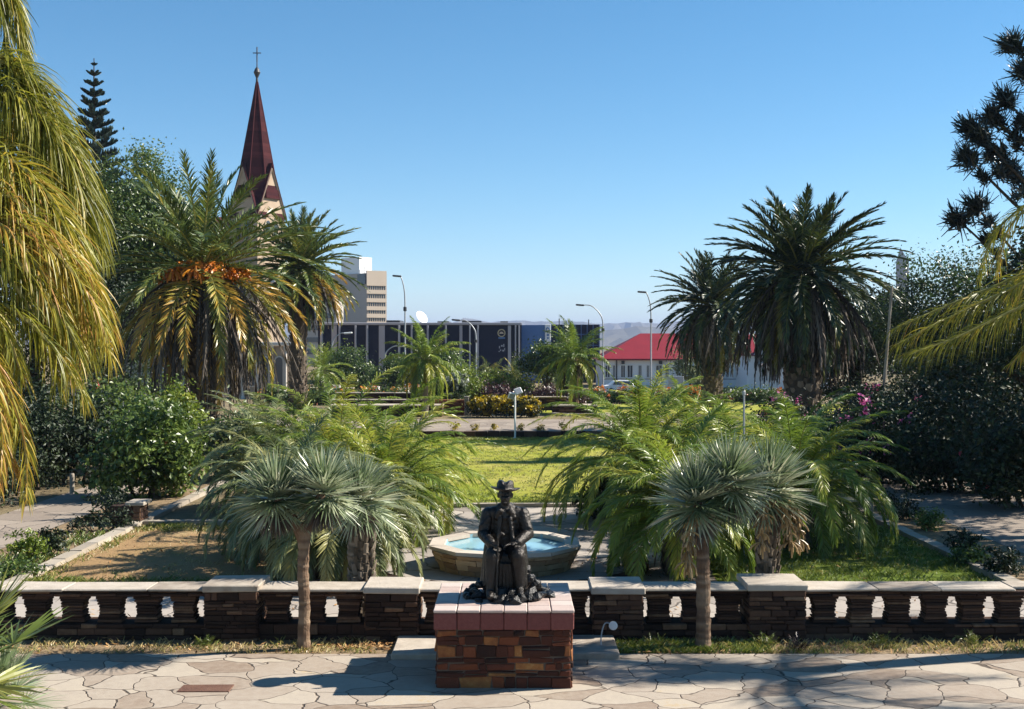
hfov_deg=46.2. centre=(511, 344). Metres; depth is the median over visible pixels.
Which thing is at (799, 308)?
date palm
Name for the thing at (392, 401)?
terrace wall
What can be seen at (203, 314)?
date palm
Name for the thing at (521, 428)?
shrub
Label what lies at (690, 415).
feather palm
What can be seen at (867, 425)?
shrub
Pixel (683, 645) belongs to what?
grass
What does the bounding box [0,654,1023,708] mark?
pavement
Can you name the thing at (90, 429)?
shrub
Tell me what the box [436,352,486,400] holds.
shrub
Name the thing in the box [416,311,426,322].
satellite dish
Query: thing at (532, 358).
fork tree
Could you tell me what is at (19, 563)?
shrub
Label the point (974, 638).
weed tuft
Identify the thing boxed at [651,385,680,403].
shrub
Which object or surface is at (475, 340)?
street lamp
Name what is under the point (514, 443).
central lawn
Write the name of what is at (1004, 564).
shrub
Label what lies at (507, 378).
shrub
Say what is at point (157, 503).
verge
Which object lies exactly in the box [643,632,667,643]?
weed tuft
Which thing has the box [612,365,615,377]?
window
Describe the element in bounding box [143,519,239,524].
lawn kerb
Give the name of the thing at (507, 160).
sky
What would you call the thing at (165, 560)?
dry lawn
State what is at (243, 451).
feather palm
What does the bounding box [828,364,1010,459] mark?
shrub
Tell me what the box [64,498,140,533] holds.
shrub
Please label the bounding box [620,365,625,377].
window
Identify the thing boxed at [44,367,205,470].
shrub
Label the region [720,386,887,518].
feather palm
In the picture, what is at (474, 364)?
palm
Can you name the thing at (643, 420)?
feather palm
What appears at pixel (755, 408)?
lawn
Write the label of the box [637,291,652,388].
street lamp
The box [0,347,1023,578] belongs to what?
ground
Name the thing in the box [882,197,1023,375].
queen palm
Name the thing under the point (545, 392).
shrub
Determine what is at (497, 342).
dark office building
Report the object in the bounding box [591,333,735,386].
white building
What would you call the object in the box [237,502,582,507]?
lawn kerb
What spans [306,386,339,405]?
shrub
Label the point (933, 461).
shrub
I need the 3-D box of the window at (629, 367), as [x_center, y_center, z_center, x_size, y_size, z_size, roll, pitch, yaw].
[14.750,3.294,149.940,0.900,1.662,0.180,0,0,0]
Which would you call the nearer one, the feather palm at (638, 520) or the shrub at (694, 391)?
the feather palm at (638, 520)
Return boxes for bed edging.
[552,412,609,416]
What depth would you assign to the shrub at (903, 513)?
25.94 m
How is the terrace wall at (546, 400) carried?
on the ground at (187, 511)
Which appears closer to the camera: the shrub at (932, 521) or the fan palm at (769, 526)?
the fan palm at (769, 526)
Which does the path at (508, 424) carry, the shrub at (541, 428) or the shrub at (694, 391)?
the shrub at (541, 428)
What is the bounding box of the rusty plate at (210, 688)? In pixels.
[177,684,233,691]
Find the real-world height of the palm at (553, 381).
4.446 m
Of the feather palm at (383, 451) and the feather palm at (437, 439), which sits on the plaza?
the feather palm at (383, 451)
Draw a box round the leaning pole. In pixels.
[881,286,892,398]
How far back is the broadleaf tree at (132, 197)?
56.99 m
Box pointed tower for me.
[896,248,908,373]
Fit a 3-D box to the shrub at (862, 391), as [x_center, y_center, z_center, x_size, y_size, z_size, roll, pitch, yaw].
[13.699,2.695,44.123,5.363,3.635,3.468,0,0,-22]
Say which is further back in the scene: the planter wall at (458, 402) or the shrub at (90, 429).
the planter wall at (458, 402)
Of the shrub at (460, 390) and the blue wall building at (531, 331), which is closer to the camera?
the shrub at (460, 390)
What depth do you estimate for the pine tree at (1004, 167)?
42.82 m
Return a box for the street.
[15,390,1021,395]
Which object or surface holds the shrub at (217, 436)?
on the ground at (187, 511)
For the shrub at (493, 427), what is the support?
on the path at (508, 424)
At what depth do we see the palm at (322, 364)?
87.75 m
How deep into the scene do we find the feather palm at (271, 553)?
19.12 m
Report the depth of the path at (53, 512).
26.82 m
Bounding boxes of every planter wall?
[434,399,463,414]
[552,404,597,412]
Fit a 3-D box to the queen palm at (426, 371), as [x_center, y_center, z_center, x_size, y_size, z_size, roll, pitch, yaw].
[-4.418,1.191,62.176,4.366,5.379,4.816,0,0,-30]
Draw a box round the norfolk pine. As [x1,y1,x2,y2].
[73,61,124,386]
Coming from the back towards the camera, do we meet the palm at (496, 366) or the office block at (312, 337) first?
the office block at (312, 337)
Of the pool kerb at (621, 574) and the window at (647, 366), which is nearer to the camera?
the pool kerb at (621, 574)
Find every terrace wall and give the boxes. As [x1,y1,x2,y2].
[329,399,421,403]
[330,404,443,416]
[335,392,418,398]
[532,396,566,409]
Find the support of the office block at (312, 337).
on the ground at (187, 511)
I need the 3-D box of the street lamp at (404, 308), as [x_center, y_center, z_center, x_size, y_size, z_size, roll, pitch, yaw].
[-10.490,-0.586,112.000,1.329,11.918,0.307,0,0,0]
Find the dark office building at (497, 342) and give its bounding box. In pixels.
[317,320,521,383]
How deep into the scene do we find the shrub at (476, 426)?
50.34 m
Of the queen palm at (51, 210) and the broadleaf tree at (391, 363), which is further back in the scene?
the broadleaf tree at (391, 363)
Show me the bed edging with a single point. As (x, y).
(581, 413)
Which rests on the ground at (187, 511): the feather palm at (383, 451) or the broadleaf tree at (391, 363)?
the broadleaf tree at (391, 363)
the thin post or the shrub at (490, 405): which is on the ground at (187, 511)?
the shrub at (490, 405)
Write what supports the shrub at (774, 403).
on the ground at (187, 511)
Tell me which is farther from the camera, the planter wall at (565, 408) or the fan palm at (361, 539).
the planter wall at (565, 408)
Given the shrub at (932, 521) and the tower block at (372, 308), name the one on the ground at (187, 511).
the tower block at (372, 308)
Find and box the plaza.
[312,507,717,581]
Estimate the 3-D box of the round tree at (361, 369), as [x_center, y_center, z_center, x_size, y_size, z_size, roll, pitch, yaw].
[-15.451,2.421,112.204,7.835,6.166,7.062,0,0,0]
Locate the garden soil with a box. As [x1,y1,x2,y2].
[0,640,1023,653]
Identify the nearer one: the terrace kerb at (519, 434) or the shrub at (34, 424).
the shrub at (34, 424)
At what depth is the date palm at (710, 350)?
75.00 m
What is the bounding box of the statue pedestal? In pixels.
[433,583,573,688]
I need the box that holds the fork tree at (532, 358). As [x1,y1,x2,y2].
[512,334,591,388]
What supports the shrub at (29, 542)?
on the verge at (157, 503)
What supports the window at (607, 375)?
in the white building at (630, 359)
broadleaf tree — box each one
[0,179,153,409]
[84,127,236,397]
[364,349,420,391]
[429,346,469,387]
[819,277,922,408]
[847,236,1023,400]
[877,218,1023,435]
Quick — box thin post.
[742,391,745,554]
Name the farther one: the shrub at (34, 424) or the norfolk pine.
the norfolk pine
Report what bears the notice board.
on the ground at (187, 511)
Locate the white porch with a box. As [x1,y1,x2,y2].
[736,334,830,389]
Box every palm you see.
[0,0,125,520]
[0,562,72,708]
[0,632,66,708]
[93,148,338,454]
[175,386,359,519]
[186,411,381,567]
[204,365,468,518]
[220,436,423,581]
[223,439,372,649]
[230,446,438,581]
[237,205,370,414]
[277,398,504,547]
[288,341,353,404]
[312,448,408,616]
[336,377,482,510]
[379,315,471,418]
[462,354,490,382]
[477,356,512,383]
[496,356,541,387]
[522,362,761,535]
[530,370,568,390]
[532,315,621,403]
[569,401,806,581]
[586,375,772,482]
[642,426,780,648]
[644,390,858,532]
[648,247,759,406]
[698,393,916,560]
[699,182,914,423]
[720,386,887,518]
[725,429,828,573]
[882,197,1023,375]
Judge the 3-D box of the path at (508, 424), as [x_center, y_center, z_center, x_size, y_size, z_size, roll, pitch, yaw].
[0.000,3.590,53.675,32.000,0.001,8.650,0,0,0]
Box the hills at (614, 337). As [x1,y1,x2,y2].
[19,326,749,346]
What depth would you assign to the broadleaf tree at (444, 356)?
103.37 m
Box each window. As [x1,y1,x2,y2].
[246,356,255,386]
[260,356,269,386]
[274,356,283,386]
[605,365,610,377]
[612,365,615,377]
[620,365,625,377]
[626,365,633,377]
[638,365,642,377]
[646,365,649,377]
[655,365,662,377]
[761,368,767,380]
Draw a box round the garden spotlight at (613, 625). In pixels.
[600,621,617,644]
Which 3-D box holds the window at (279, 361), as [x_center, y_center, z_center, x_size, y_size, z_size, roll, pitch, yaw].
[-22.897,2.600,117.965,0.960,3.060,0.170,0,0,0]
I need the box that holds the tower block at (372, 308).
[325,257,386,322]
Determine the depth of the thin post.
21.58 m
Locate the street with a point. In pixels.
(408, 391)
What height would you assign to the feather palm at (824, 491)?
3.882 m
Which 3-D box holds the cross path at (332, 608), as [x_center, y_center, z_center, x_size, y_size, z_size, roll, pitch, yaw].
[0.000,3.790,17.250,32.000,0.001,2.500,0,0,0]
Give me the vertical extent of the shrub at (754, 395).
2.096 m
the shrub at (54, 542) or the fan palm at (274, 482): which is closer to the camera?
the fan palm at (274, 482)
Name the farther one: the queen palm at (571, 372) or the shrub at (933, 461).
the queen palm at (571, 372)
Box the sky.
[0,0,1023,325]
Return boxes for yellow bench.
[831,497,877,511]
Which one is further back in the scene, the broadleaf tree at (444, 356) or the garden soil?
the broadleaf tree at (444, 356)
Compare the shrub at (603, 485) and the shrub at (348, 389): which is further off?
the shrub at (348, 389)
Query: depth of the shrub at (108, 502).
25.93 m
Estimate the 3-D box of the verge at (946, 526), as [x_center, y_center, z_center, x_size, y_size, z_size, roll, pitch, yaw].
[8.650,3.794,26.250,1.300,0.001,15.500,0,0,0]
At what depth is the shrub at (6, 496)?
28.34 m
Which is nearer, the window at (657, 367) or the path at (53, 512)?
the path at (53, 512)
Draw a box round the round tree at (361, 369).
[307,338,383,391]
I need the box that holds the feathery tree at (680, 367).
[667,345,702,389]
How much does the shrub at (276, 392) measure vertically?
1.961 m
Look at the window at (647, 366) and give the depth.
149.90 m
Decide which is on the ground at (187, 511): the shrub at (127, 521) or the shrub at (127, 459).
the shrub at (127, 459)
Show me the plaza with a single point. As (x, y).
(466, 519)
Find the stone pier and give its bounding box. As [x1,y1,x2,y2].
[464,396,468,414]
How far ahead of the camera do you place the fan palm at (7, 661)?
12.29 m
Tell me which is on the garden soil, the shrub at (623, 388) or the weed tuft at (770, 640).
the weed tuft at (770, 640)
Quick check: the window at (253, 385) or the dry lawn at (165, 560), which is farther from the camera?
the window at (253, 385)
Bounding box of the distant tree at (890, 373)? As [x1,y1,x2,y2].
[866,342,934,381]
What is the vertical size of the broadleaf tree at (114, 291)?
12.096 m
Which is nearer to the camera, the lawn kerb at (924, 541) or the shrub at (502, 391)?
the lawn kerb at (924, 541)
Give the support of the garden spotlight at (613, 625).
on the garden soil
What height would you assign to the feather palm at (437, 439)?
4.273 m
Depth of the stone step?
14.69 m
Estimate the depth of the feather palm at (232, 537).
20.94 m
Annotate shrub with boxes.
[0,440,37,512]
[0,549,56,580]
[2,382,91,492]
[3,527,53,563]
[4,367,141,483]
[32,524,69,555]
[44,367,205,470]
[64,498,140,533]
[68,378,231,498]
[80,484,131,519]
[136,365,213,459]
[190,385,316,480]
[250,381,289,405]
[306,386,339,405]
[334,384,368,391]
[361,383,405,391]
[386,383,419,391]
[417,370,469,399]
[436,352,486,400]
[448,421,460,430]
[462,393,545,417]
[463,376,520,399]
[470,424,478,430]
[474,367,538,395]
[490,423,498,430]
[516,423,524,430]
[521,377,569,403]
[535,422,544,430]
[551,382,590,403]
[558,419,569,430]
[570,476,632,518]
[581,385,628,403]
[608,384,657,403]
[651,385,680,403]
[675,383,701,403]
[722,384,748,403]
[741,384,782,403]
[749,388,811,432]
[792,388,895,470]
[816,386,952,487]
[824,369,928,417]
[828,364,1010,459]
[854,365,1022,441]
[862,371,1022,495]
[874,485,929,521]
[906,506,948,531]
[907,359,1023,444]
[920,383,1023,509]
[940,526,993,552]
[943,543,991,566]
[978,545,1023,577]
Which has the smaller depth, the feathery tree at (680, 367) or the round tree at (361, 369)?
the round tree at (361, 369)
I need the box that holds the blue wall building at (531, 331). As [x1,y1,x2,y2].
[521,318,599,382]
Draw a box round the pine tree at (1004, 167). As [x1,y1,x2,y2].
[937,24,1023,270]
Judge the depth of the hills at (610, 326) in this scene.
6063.39 m
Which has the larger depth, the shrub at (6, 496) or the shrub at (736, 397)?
the shrub at (736, 397)
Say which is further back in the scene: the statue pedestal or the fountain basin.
the fountain basin
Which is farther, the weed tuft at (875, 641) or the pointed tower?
the pointed tower
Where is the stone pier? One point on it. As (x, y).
(466, 398)
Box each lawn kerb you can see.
[5,480,228,580]
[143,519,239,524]
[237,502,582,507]
[834,494,1020,580]
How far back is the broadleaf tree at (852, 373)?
61.24 m
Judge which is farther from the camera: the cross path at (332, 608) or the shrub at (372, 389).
the shrub at (372, 389)
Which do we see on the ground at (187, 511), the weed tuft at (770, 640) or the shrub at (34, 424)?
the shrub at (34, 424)
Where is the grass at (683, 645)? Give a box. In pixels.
[0,436,1023,653]
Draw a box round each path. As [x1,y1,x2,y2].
[0,484,148,548]
[15,596,1023,617]
[220,419,739,431]
[862,479,1023,552]
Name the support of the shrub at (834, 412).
on the ground at (187, 511)
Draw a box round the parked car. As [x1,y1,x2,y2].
[604,380,635,392]
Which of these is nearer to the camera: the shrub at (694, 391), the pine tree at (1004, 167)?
the pine tree at (1004, 167)
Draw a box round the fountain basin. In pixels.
[429,531,580,577]
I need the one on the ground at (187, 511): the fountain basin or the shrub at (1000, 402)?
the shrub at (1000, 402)
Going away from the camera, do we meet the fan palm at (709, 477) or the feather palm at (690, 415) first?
the fan palm at (709, 477)
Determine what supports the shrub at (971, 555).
on the ground at (187, 511)
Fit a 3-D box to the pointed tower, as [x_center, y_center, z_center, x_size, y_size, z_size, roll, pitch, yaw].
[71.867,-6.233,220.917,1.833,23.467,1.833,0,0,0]
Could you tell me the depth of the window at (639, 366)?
149.90 m
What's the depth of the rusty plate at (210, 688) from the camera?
13.19 m
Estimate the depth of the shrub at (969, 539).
21.86 m
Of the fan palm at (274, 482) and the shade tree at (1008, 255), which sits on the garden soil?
the fan palm at (274, 482)
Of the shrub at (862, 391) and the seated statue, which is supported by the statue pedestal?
the seated statue
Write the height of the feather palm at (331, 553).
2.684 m
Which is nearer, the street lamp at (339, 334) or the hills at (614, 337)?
the street lamp at (339, 334)
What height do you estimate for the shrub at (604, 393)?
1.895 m
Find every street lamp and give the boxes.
[331,332,351,351]
[392,275,406,388]
[452,319,477,375]
[576,304,604,391]
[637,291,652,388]
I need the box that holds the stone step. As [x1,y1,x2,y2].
[391,635,619,659]
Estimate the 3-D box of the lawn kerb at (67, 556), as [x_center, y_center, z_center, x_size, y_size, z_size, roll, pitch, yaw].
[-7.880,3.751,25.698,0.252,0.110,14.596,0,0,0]
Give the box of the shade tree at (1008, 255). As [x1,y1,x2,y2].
[989,240,1023,359]
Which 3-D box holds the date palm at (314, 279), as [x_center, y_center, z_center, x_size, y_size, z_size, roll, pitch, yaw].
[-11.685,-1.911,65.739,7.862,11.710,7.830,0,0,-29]
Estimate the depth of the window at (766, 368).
142.90 m
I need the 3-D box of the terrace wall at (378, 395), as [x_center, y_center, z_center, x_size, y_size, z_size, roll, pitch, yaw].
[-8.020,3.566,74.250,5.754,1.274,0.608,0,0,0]
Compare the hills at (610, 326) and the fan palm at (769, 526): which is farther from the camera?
the hills at (610, 326)
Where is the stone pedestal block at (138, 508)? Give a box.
[110,499,151,525]
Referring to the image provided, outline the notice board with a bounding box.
[668,376,683,389]
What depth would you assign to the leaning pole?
43.96 m
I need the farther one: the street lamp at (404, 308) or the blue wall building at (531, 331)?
the blue wall building at (531, 331)
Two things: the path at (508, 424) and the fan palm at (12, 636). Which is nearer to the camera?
the fan palm at (12, 636)
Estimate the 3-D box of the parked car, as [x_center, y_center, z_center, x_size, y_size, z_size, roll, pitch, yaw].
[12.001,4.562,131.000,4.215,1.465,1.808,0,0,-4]
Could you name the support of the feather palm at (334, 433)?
on the ground at (187, 511)
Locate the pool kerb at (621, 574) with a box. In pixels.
[378,553,648,580]
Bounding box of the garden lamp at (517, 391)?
[508,387,522,437]
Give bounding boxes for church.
[126,47,286,390]
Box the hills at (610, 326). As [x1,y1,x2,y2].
[15,318,919,334]
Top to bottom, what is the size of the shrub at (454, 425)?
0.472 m
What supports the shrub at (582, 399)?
on the ground at (187, 511)
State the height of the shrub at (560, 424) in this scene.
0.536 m
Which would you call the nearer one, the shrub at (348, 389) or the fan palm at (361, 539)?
the fan palm at (361, 539)
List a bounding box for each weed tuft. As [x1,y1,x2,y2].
[191,634,218,646]
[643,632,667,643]
[749,629,779,645]
[785,632,811,651]
[867,631,900,646]
[956,628,991,645]
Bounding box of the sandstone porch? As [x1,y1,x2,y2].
[234,342,290,398]
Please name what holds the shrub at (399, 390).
on the ground at (187, 511)
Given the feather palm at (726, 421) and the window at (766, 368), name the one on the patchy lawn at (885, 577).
the feather palm at (726, 421)
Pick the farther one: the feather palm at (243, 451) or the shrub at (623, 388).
the shrub at (623, 388)
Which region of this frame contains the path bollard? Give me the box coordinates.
[70,473,73,493]
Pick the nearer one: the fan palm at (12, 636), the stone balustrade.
the fan palm at (12, 636)
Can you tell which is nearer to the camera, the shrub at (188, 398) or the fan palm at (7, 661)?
the fan palm at (7, 661)
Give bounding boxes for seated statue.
[463,480,555,604]
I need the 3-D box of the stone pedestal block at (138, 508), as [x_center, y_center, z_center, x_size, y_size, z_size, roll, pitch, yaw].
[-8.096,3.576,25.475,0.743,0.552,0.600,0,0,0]
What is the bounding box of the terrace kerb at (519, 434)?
[309,431,749,437]
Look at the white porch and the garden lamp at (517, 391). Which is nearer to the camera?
the garden lamp at (517, 391)
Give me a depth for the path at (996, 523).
27.14 m
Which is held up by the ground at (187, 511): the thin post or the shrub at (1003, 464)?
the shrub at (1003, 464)
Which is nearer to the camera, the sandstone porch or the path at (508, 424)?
the path at (508, 424)
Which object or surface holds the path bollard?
on the ground at (187, 511)
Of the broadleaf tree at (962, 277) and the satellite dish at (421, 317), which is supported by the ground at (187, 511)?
the broadleaf tree at (962, 277)
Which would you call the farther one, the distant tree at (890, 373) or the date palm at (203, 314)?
the distant tree at (890, 373)
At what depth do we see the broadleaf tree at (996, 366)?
37.70 m
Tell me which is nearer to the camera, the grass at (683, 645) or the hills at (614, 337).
the grass at (683, 645)
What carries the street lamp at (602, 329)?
on the ground at (187, 511)
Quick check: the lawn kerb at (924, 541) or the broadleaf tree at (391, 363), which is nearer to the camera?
the lawn kerb at (924, 541)
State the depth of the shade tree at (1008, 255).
33.04 m
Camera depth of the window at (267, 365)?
117.89 m
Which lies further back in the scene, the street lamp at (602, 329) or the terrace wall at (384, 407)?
the street lamp at (602, 329)
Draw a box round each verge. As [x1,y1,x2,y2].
[0,479,222,579]
[809,481,1023,580]
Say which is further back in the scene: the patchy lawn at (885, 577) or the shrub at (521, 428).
the shrub at (521, 428)
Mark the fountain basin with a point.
(548, 553)
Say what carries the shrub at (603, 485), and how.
on the ground at (187, 511)
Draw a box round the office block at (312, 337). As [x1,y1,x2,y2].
[306,302,342,365]
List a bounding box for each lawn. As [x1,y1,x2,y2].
[39,525,296,581]
[348,438,675,502]
[540,404,848,413]
[710,525,992,581]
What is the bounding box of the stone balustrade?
[0,573,1023,641]
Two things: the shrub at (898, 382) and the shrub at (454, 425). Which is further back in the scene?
the shrub at (454, 425)
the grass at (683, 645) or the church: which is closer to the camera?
the grass at (683, 645)
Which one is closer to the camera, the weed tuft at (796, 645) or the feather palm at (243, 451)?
the weed tuft at (796, 645)
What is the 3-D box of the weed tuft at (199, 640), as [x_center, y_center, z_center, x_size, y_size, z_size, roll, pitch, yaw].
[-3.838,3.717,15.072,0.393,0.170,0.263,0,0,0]

